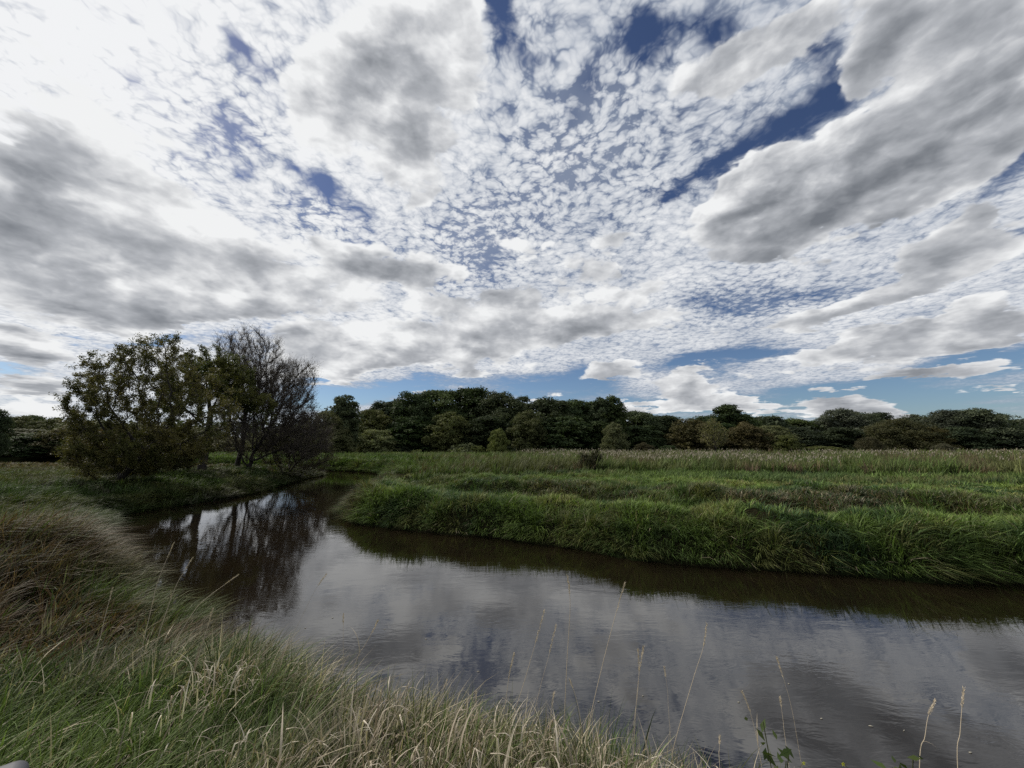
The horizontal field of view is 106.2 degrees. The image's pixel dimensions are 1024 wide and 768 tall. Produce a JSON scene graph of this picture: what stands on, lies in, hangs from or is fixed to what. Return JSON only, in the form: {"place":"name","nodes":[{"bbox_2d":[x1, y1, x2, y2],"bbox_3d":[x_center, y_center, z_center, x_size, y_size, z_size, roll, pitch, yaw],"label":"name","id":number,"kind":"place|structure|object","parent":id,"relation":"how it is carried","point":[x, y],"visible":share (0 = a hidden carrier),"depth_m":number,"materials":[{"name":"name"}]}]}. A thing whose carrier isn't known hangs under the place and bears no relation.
{"place":"outdoors","nodes":[
{"label":"outdoors","id":0,"kind":"place"},
{"bbox_2d":[0,455,1023,763],"bbox_3d":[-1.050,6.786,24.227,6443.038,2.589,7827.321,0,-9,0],"label":"ground","id":1,"kind":"structure","parent":0,"point":[622,553],"depth_m":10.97,"materials":[{"name":"plant"}]},
{"bbox_2d":[0,409,15,455],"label":"tree","id":2,"kind":"object","parent":1,"relation":"on","point":[6,422],"visible":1,"depth_m":60.23,"materials":[{"name":"green plant"}]},
{"bbox_2d":[0,760,28,767],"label":"bridge rail","id":3,"kind":"object","parent":1,"relation":"on","point":[20,764],"visible":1,"depth_m":0.73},
{"bbox_2d":[9,415,39,428],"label":"tree","id":4,"kind":"object","parent":1,"relation":"on","point":[19,421],"visible":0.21,"depth_m":94.42,"materials":[{"name":"green plant"}]},
{"bbox_2d":[0,428,50,456],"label":"tree","id":5,"kind":"object","parent":1,"relation":"on","point":[17,432],"visible":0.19,"depth_m":73.70,"materials":[{"name":"green plant"}]},
{"bbox_2d":[26,414,46,426],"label":"tree","id":6,"kind":"object","parent":1,"relation":"on","point":[36,417],"visible":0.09,"depth_m":109.34,"materials":[{"name":"green plant"}]},
{"bbox_2d":[1,433,81,457],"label":"tree","id":7,"kind":"object","parent":1,"relation":"on","point":[23,448],"visible":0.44,"depth_m":65.84,"materials":[{"name":"green plant"}]},
{"bbox_2d":[23,418,63,431],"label":"tree","id":8,"kind":"object","parent":1,"relation":"on","point":[50,423],"visible":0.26,"depth_m":87.73,"materials":[{"name":"green plant"}]},
{"bbox_2d":[28,423,86,457],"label":"tree","id":9,"kind":"object","parent":1,"relation":"on","point":[52,432],"visible":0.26,"depth_m":66.72,"materials":[{"name":"green plant"}]},
{"bbox_2d":[53,419,115,432],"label":"tree","id":10,"kind":"object","parent":1,"relation":"on","point":[104,421],"visible":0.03,"depth_m":77.31,"materials":[{"name":"green plant"}]},
{"bbox_2d":[93,587,113,663],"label":"grass stalk","id":11,"kind":"object","parent":1,"relation":"on","point":[102,627],"depth_m":4.60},
{"bbox_2d":[71,423,208,474],"bbox_3d":[-26.913,4.856,27.637,9.002,4.410,5.427,0,-9,0],"label":"leafy shrub","id":12,"kind":"object","parent":1,"relation":"on","point":[178,465],"visible":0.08,"depth_m":27.10,"materials":[{"name":"green plant"}]},
{"bbox_2d":[48,331,243,483],"bbox_3d":[-22.130,1.447,23.705,9.798,9.684,7.162,5,-10,-28],"label":"leafy tree","id":13,"kind":"object","parent":1,"relation":"on","point":[156,436],"visible":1,"depth_m":22.62,"materials":[{"name":"green plant"}]},
{"bbox_2d":[139,543,173,659],"bbox_3d":[-4.470,2.822,4.822,0.159,1.571,0.179,2,-9,-12],"label":"grass stalk","id":14,"kind":"object","parent":1,"relation":"on","point":[153,601],"depth_m":4.82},
{"bbox_2d":[0,461,328,686],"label":"grass","id":15,"kind":"structure","parent":1,"relation":"on","point":[79,514],"depth_m":7.28,"materials":[{"name":"plant"}]},
{"bbox_2d":[153,557,192,652],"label":"grass stalk","id":16,"kind":"object","parent":1,"relation":"on","point":[169,602],"depth_m":4.83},
{"bbox_2d":[163,574,238,662],"bbox_3d":[-3.795,2.963,4.615,0.826,1.250,0.098,3,-10,-15],"label":"grass stalk","id":17,"kind":"object","parent":1,"relation":"on","point":[193,612],"depth_m":4.62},
{"bbox_2d":[131,344,280,470],"bbox_3d":[-25.386,1.972,32.717,12.979,11.224,6.012,0,-9,0],"label":"leafy tree","id":18,"kind":"object","parent":1,"relation":"on","point":[235,368],"visible":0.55,"depth_m":32.39,"materials":[{"name":"green plant"}]},
{"bbox_2d":[188,437,253,452],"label":"tree","id":19,"kind":"object","parent":1,"relation":"on","point":[223,445],"visible":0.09,"depth_m":78.58,"materials":[{"name":"green plant"}]},
{"bbox_2d":[202,652,245,741],"bbox_3d":[-2.714,2.997,3.578,0.174,0.849,0.293,-4,-10,24],"label":"grass stalk","id":20,"kind":"object","parent":1,"relation":"on","point":[226,686],"depth_m":3.62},
{"bbox_2d":[207,319,307,466],"bbox_3d":[-25.311,0.861,38.387,10.850,14.945,6.971,0,-9,0],"label":"bare tree","id":21,"kind":"object","parent":1,"relation":"on","point":[233,345],"visible":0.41,"depth_m":38.25,"materials":[{"name":"brown plant"}]},
{"bbox_2d":[245,432,292,452],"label":"tree","id":22,"kind":"object","parent":1,"relation":"on","point":[249,445],"visible":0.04,"depth_m":78.61,"materials":[{"name":"green plant"}]},
{"bbox_2d":[210,350,339,467],"bbox_3d":[-22.344,2.292,36.636,12.208,11.704,6.615,0,-9,0],"label":"bare tree","id":23,"kind":"object","parent":1,"relation":"on","point":[297,444],"visible":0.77,"depth_m":35.94,"materials":[{"name":"brown plant"}]},
{"bbox_2d":[251,408,339,476],"bbox_3d":[-21.116,5.576,38.255,9.127,7.341,5.804,0,-9,0],"label":"bare shrub","id":24,"kind":"object","parent":1,"relation":"on","point":[308,465],"visible":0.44,"depth_m":37.22,"materials":[{"name":"brown plant"}]},
{"bbox_2d":[309,410,356,447],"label":"tree","id":25,"kind":"object","parent":1,"relation":"on","point":[331,415],"visible":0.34,"depth_m":73.05,"materials":[{"name":"green plant"}]},
{"bbox_2d":[315,432,356,453],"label":"bush","id":26,"kind":"object","parent":1,"relation":"on","point":[340,441],"visible":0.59,"depth_m":70.41,"materials":[{"name":"green plant"}]},
{"bbox_2d":[338,614,343,756],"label":"grass stalk","id":27,"kind":"object","parent":1,"relation":"on","point":[342,674],"depth_m":3.51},
{"bbox_2d":[194,451,490,477],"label":"grass","id":28,"kind":"structure","parent":1,"relation":"on","point":[372,461],"depth_m":51.60,"materials":[{"name":"plant"}]},
{"bbox_2d":[324,394,365,450],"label":"tree","id":29,"kind":"object","parent":1,"relation":"on","point":[347,411],"visible":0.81,"depth_m":77.03,"materials":[{"name":"green plant"}]},
{"bbox_2d":[332,619,378,733],"bbox_3d":[-1.534,2.856,3.541,0.491,1.240,0.233,6,-11,-34],"label":"grass stalk","id":30,"kind":"object","parent":1,"relation":"on","point":[354,665],"depth_m":3.56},
{"bbox_2d":[351,408,395,451],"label":"tree","id":31,"kind":"object","parent":1,"relation":"on","point":[372,421],"visible":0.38,"depth_m":89.40,"materials":[{"name":"green plant"}]},
{"bbox_2d":[354,429,399,453],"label":"tree","id":32,"kind":"object","parent":1,"relation":"on","point":[377,441],"visible":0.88,"depth_m":81.44,"materials":[{"name":"green plant"}]},
{"bbox_2d":[369,400,409,439],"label":"tree","id":33,"kind":"object","parent":1,"relation":"on","point":[378,405],"visible":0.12,"depth_m":97.04,"materials":[{"name":"green plant"}]},
{"bbox_2d":[393,446,412,452],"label":"bush","id":34,"kind":"object","parent":1,"relation":"on","point":[404,448],"visible":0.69,"depth_m":83.75,"materials":[{"name":"green plant"}]},
{"bbox_2d":[381,391,440,447],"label":"tree","id":35,"kind":"object","parent":1,"relation":"on","point":[403,406],"visible":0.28,"depth_m":94.66,"materials":[{"name":"green plant"}]},
{"bbox_2d":[0,612,822,767],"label":"foreground grass","id":36,"kind":"structure","parent":1,"relation":"on","point":[84,698],"depth_m":3.58,"materials":[{"name":"plant"}]},
{"bbox_2d":[744,717,804,767],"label":"leafy plant","id":37,"kind":"object","parent":36,"relation":"on","point":[786,752],"visible":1,"depth_m":2.85,"materials":[{"name":"green plant"}]},
{"bbox_2d":[384,416,438,451],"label":"tree","id":38,"kind":"object","parent":1,"relation":"on","point":[403,430],"visible":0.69,"depth_m":87.69,"materials":[{"name":"green plant"}]},
{"bbox_2d":[96,642,773,767],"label":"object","id":39,"kind":"object","parent":1,"relation":"on","point":[370,763],"visible":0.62,"depth_m":3.15,"materials":[{"name":"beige plant"}]},
{"bbox_2d":[404,389,472,425],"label":"tree","id":40,"kind":"object","parent":1,"relation":"on","point":[438,400],"visible":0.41,"depth_m":98.26,"materials":[{"name":"green plant"}]},
{"bbox_2d":[421,411,475,452],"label":"tree","id":41,"kind":"object","parent":1,"relation":"on","point":[448,435],"visible":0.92,"depth_m":86.74,"materials":[{"name":"green plant"}]},
{"bbox_2d":[447,443,476,452],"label":"bush","id":42,"kind":"object","parent":1,"relation":"on","point":[465,447],"visible":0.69,"depth_m":81.64,"materials":[{"name":"green plant"}]},
{"bbox_2d":[442,385,490,438],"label":"tree","id":43,"kind":"object","parent":1,"relation":"on","point":[471,397],"visible":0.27,"depth_m":100.30,"materials":[{"name":"green plant"}]},
{"bbox_2d":[30,416,916,451],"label":"undergrowth","id":44,"kind":"object","parent":1,"relation":"on","point":[664,443],"depth_m":107.03,"materials":[{"name":"green plant"}]},
{"bbox_2d":[469,445,484,452],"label":"bush","id":45,"kind":"object","parent":1,"relation":"on","point":[480,448],"visible":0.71,"depth_m":81.15,"materials":[{"name":"green plant"}]},
{"bbox_2d":[461,416,518,451],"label":"tree","id":46,"kind":"object","parent":1,"relation":"on","point":[483,429],"visible":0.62,"depth_m":87.73,"materials":[{"name":"green plant"}]},
{"bbox_2d":[467,390,524,442],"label":"tree","id":47,"kind":"object","parent":1,"relation":"on","point":[503,406],"visible":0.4,"depth_m":97.02,"materials":[{"name":"green plant"}]},
{"bbox_2d":[486,428,510,452],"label":"tree","id":48,"kind":"object","parent":1,"relation":"on","point":[499,441],"visible":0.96,"depth_m":78.35,"materials":[{"name":"green plant"}]},
{"bbox_2d":[482,652,514,758],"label":"grass stalk","id":49,"kind":"object","parent":1,"relation":"on","point":[507,688],"depth_m":3.28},
{"bbox_2d":[460,696,569,767],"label":"grass tuft","id":50,"kind":"object","parent":1,"relation":"on","point":[518,744],"visible":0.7,"depth_m":3.15,"materials":[{"name":"plant"}]},
{"bbox_2d":[513,395,535,423],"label":"tree","id":51,"kind":"object","parent":1,"relation":"on","point":[524,399],"visible":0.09,"depth_m":102.02,"materials":[{"name":"green plant"}]},
{"bbox_2d":[504,609,544,747],"bbox_3d":[0.072,2.780,3.322,0.489,1.500,0.071,4,-10,-25],"label":"grass stalk","id":52,"kind":"object","parent":1,"relation":"on","point":[529,663],"depth_m":3.42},
{"bbox_2d":[505,409,549,451],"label":"tree","id":53,"kind":"object","parent":1,"relation":"on","point":[526,425],"visible":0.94,"depth_m":85.31,"materials":[{"name":"green plant"}]},
{"bbox_2d":[529,624,556,747],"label":"grass stalk","id":54,"kind":"object","parent":1,"relation":"on","point":[542,678],"depth_m":3.47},
{"bbox_2d":[517,396,581,442],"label":"tree","id":55,"kind":"object","parent":1,"relation":"on","point":[546,408],"visible":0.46,"depth_m":95.11,"materials":[{"name":"green plant"}]},
{"bbox_2d":[529,415,601,451],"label":"tree","id":56,"kind":"object","parent":1,"relation":"on","point":[569,426],"visible":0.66,"depth_m":87.41,"materials":[{"name":"green plant"}]},
{"bbox_2d":[562,575,570,759],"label":"grass stalk","id":57,"kind":"object","parent":1,"relation":"on","point":[567,652],"depth_m":3.40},
{"bbox_2d":[557,399,593,433],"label":"tree","id":58,"kind":"object","parent":1,"relation":"on","point":[575,406],"visible":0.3,"depth_m":97.49,"materials":[{"name":"green plant"}]},
{"bbox_2d":[515,690,658,767],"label":"grass tuft","id":59,"kind":"object","parent":1,"relation":"on","point":[611,747],"visible":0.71,"depth_m":3.17,"materials":[{"name":"plant"}]},
{"bbox_2d":[577,448,603,469],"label":"dark shrub","id":60,"kind":"object","parent":1,"relation":"on","point":[594,455],"visible":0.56,"depth_m":26.07,"materials":[{"name":"green plant"}]},
{"bbox_2d":[587,397,610,423],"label":"tree","id":61,"kind":"object","parent":1,"relation":"on","point":[598,405],"visible":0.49,"depth_m":95.81,"materials":[{"name":"green plant"}]},
{"bbox_2d":[578,420,626,450],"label":"tree","id":62,"kind":"object","parent":1,"relation":"on","point":[598,426],"visible":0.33,"depth_m":90.42,"materials":[{"name":"green plant"}]},
{"bbox_2d":[585,582,625,740],"bbox_3d":[0.772,2.705,3.341,0.578,1.808,0.039,2,-9,-12],"label":"grass stalk","id":63,"kind":"object","parent":1,"relation":"on","point":[604,656],"depth_m":3.41,"materials":[{"name":"plant"}]},
{"bbox_2d":[599,422,630,453],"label":"tree","id":64,"kind":"object","parent":1,"relation":"on","point":[613,439],"visible":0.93,"depth_m":76.10,"materials":[{"name":"green plant"}]},
{"bbox_2d":[599,394,632,445],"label":"tree","id":65,"kind":"object","parent":1,"relation":"on","point":[616,415],"visible":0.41,"depth_m":94.63,"materials":[{"name":"green plant"}]},
{"bbox_2d":[214,447,1023,479],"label":"reeds","id":66,"kind":"object","parent":1,"relation":"on","point":[497,462],"visible":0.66,"depth_m":27.78,"materials":[{"name":"green plant"}]},
{"bbox_2d":[516,448,1023,463],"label":"reed plumes","id":67,"kind":"object","parent":66,"relation":"on","point":[709,452],"visible":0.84,"depth_m":34.87,"materials":[{"name":"beige plant"}]},
{"bbox_2d":[633,645,644,758],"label":"grass stalk","id":68,"kind":"object","parent":1,"relation":"on","point":[637,687],"depth_m":3.21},
{"bbox_2d":[633,442,654,451],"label":"bush","id":69,"kind":"object","parent":1,"relation":"on","point":[643,446],"visible":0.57,"depth_m":82.32,"materials":[{"name":"green plant"}]},
{"bbox_2d":[622,425,666,451],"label":"tree","id":70,"kind":"object","parent":1,"relation":"on","point":[636,434],"visible":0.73,"depth_m":92.06,"materials":[{"name":"green plant"}]},
{"bbox_2d":[624,410,669,441],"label":"tree","id":71,"kind":"object","parent":1,"relation":"on","point":[637,418],"visible":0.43,"depth_m":99.62,"materials":[{"name":"green plant"}]},
{"bbox_2d":[658,445,678,451],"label":"bush","id":72,"kind":"object","parent":1,"relation":"on","point":[672,447],"visible":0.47,"depth_m":81.98,"materials":[{"name":"green plant"}]},
{"bbox_2d":[654,415,687,444],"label":"tree","id":73,"kind":"object","parent":1,"relation":"on","point":[666,420],"visible":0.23,"depth_m":102.79,"materials":[{"name":"green plant"}]},
{"bbox_2d":[671,623,707,767],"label":"grass stalk","id":74,"kind":"object","parent":1,"relation":"on","point":[690,687],"depth_m":3.27,"materials":[{"name":"plant"}]},
{"bbox_2d":[663,417,716,451],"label":"tree","id":75,"kind":"object","parent":1,"relation":"on","point":[687,436],"visible":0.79,"depth_m":89.47,"materials":[{"name":"green plant"}]},
{"bbox_2d":[694,415,711,423],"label":"tree","id":76,"kind":"object","parent":1,"relation":"on","point":[700,417],"visible":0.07,"depth_m":109.77,"materials":[{"name":"green plant"}]},
{"bbox_2d":[699,417,730,452],"bbox_3d":[29.316,7.717,55.502,4.629,6.292,3.854,0,-9,0],"label":"sapling","id":77,"kind":"object","parent":1,"relation":"on","point":[705,438],"visible":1,"depth_m":55.29,"materials":[{"name":"green plant"}]},
{"bbox_2d":[702,423,737,450],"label":"tree","id":78,"kind":"object","parent":1,"relation":"on","point":[726,425],"visible":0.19,"depth_m":92.73,"materials":[{"name":"green plant"}]},
{"bbox_2d":[706,404,756,427],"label":"tree","id":79,"kind":"object","parent":1,"relation":"on","point":[730,414],"visible":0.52,"depth_m":97.63,"materials":[{"name":"green plant"}]},
{"bbox_2d":[721,421,778,451],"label":"tree","id":80,"kind":"object","parent":1,"relation":"on","point":[747,435],"visible":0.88,"depth_m":86.90,"materials":[{"name":"green plant"}]},
{"bbox_2d":[741,690,761,766],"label":"grass stalk","id":81,"kind":"object","parent":1,"relation":"on","point":[752,720],"depth_m":3.24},
{"bbox_2d":[744,413,762,431],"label":"tree","id":82,"kind":"object","parent":1,"relation":"on","point":[758,423],"visible":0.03,"depth_m":103.56,"materials":[{"name":"green plant"}]},
{"bbox_2d":[509,465,1023,485],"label":"meadow grass","id":83,"kind":"structure","parent":1,"relation":"on","point":[930,477],"depth_m":21.02,"materials":[{"name":"plant"}]},
{"bbox_2d":[754,415,792,429],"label":"tree","id":84,"kind":"object","parent":1,"relation":"on","point":[768,419],"visible":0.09,"depth_m":108.21,"materials":[{"name":"green plant"}]},
{"bbox_2d":[754,425,802,450],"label":"tree","id":85,"kind":"object","parent":1,"relation":"on","point":[775,430],"visible":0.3,"depth_m":89.19,"materials":[{"name":"green plant"}]},
{"bbox_2d":[769,435,807,452],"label":"bush","id":86,"kind":"object","parent":1,"relation":"on","point":[785,443],"visible":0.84,"depth_m":82.08,"materials":[{"name":"green plant"}]},
{"bbox_2d":[775,656,801,764],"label":"grass stalk","id":87,"kind":"object","parent":1,"relation":"on","point":[788,695],"depth_m":3.31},
{"bbox_2d":[784,417,821,438],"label":"tree","id":88,"kind":"object","parent":1,"relation":"on","point":[793,421],"visible":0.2,"depth_m":108.89,"materials":[{"name":"green plant"}]},
{"bbox_2d":[784,426,835,446],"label":"tree","id":89,"kind":"object","parent":1,"relation":"on","point":[809,436],"visible":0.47,"depth_m":93.49,"materials":[{"name":"green plant"}]},
{"bbox_2d":[795,446,848,451],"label":"bush","id":90,"kind":"object","parent":1,"relation":"on","point":[814,448],"visible":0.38,"depth_m":81.17,"materials":[{"name":"green plant"}]},
{"bbox_2d":[812,407,877,438],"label":"tree","id":91,"kind":"object","parent":1,"relation":"on","point":[839,417],"visible":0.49,"depth_m":104.12,"materials":[{"name":"green plant"}]},
{"bbox_2d":[816,427,880,449],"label":"tree","id":92,"kind":"object","parent":1,"relation":"on","point":[844,437],"visible":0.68,"depth_m":92.80,"materials":[{"name":"green plant"}]},
{"bbox_2d":[851,411,883,439],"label":"tree","id":93,"kind":"object","parent":1,"relation":"on","point":[875,420],"visible":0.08,"depth_m":104.85,"materials":[{"name":"green plant"}]},
{"bbox_2d":[853,436,886,451],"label":"bush","id":94,"kind":"object","parent":1,"relation":"on","point":[872,443],"visible":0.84,"depth_m":80.48,"materials":[{"name":"green plant"}]},
{"bbox_2d":[841,755,922,767],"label":"leafy plant","id":95,"kind":"object","parent":1,"relation":"on","point":[914,757],"visible":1,"depth_m":2.68,"materials":[{"name":"green plant"}]},
{"bbox_2d":[871,411,905,425],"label":"tree","id":96,"kind":"object","parent":1,"relation":"on","point":[884,415],"visible":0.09,"depth_m":112.02,"materials":[{"name":"green plant"}]},
{"bbox_2d":[861,418,948,451],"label":"tree","id":97,"kind":"object","parent":1,"relation":"on","point":[891,434],"visible":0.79,"depth_m":88.32,"materials":[{"name":"green plant"}]},
{"bbox_2d":[899,414,930,430],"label":"tree","id":98,"kind":"object","parent":1,"relation":"on","point":[913,417],"visible":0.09,"depth_m":109.93,"materials":[{"name":"green plant"}]},
{"bbox_2d":[919,698,936,767],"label":"grass stalk","id":99,"kind":"object","parent":1,"relation":"on","point":[932,705],"depth_m":2.97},
{"bbox_2d":[902,427,963,450],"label":"tree","id":100,"kind":"object","parent":1,"relation":"on","point":[945,440],"visible":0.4,"depth_m":86.83,"materials":[{"name":"green plant"}]},
{"bbox_2d":[930,443,957,451],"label":"bush","id":101,"kind":"object","parent":1,"relation":"on","point":[942,446],"visible":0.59,"depth_m":78.50,"materials":[{"name":"green plant"}]},
{"bbox_2d":[915,409,998,443],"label":"tree","id":102,"kind":"object","parent":1,"relation":"on","point":[934,418],"visible":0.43,"depth_m":97.64,"materials":[{"name":"green plant"}]},
{"bbox_2d":[957,686,964,767],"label":"grass stalk","id":103,"kind":"object","parent":1,"relation":"on","point":[963,693],"depth_m":2.99,"materials":[{"name":"plant"}]},
{"bbox_2d":[942,426,1009,450],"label":"tree","id":104,"kind":"object","parent":1,"relation":"on","point":[966,436],"visible":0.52,"depth_m":89.90,"materials":[{"name":"green plant"}]},
{"bbox_2d":[940,407,1023,449],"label":"tree","id":105,"kind":"object","parent":1,"relation":"on","point":[983,415],"visible":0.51,"depth_m":94.58,"materials":[{"name":"green plant"}]},
{"bbox_2d":[974,426,1023,450],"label":"tree","id":106,"kind":"object","parent":1,"relation":"on","point":[1019,439],"visible":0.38,"depth_m":90.02,"materials":[{"name":"green plant"}]},
{"bbox_2d":[995,414,1023,428],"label":"tree","id":107,"kind":"object","parent":1,"relation":"on","point":[1009,421],"visible":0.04,"depth_m":98.28,"materials":[{"name":"green plant"}]},
{"bbox_2d":[0,0,1023,435],"label":"sky","id":108,"kind":"structure","parent":0,"point":[796,209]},
{"bbox_2d":[107,470,1023,767],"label":"water","id":109,"kind":"structure","parent":0,"point":[887,660],"depth_m":6.77,"materials":[{"name":"liquid"}]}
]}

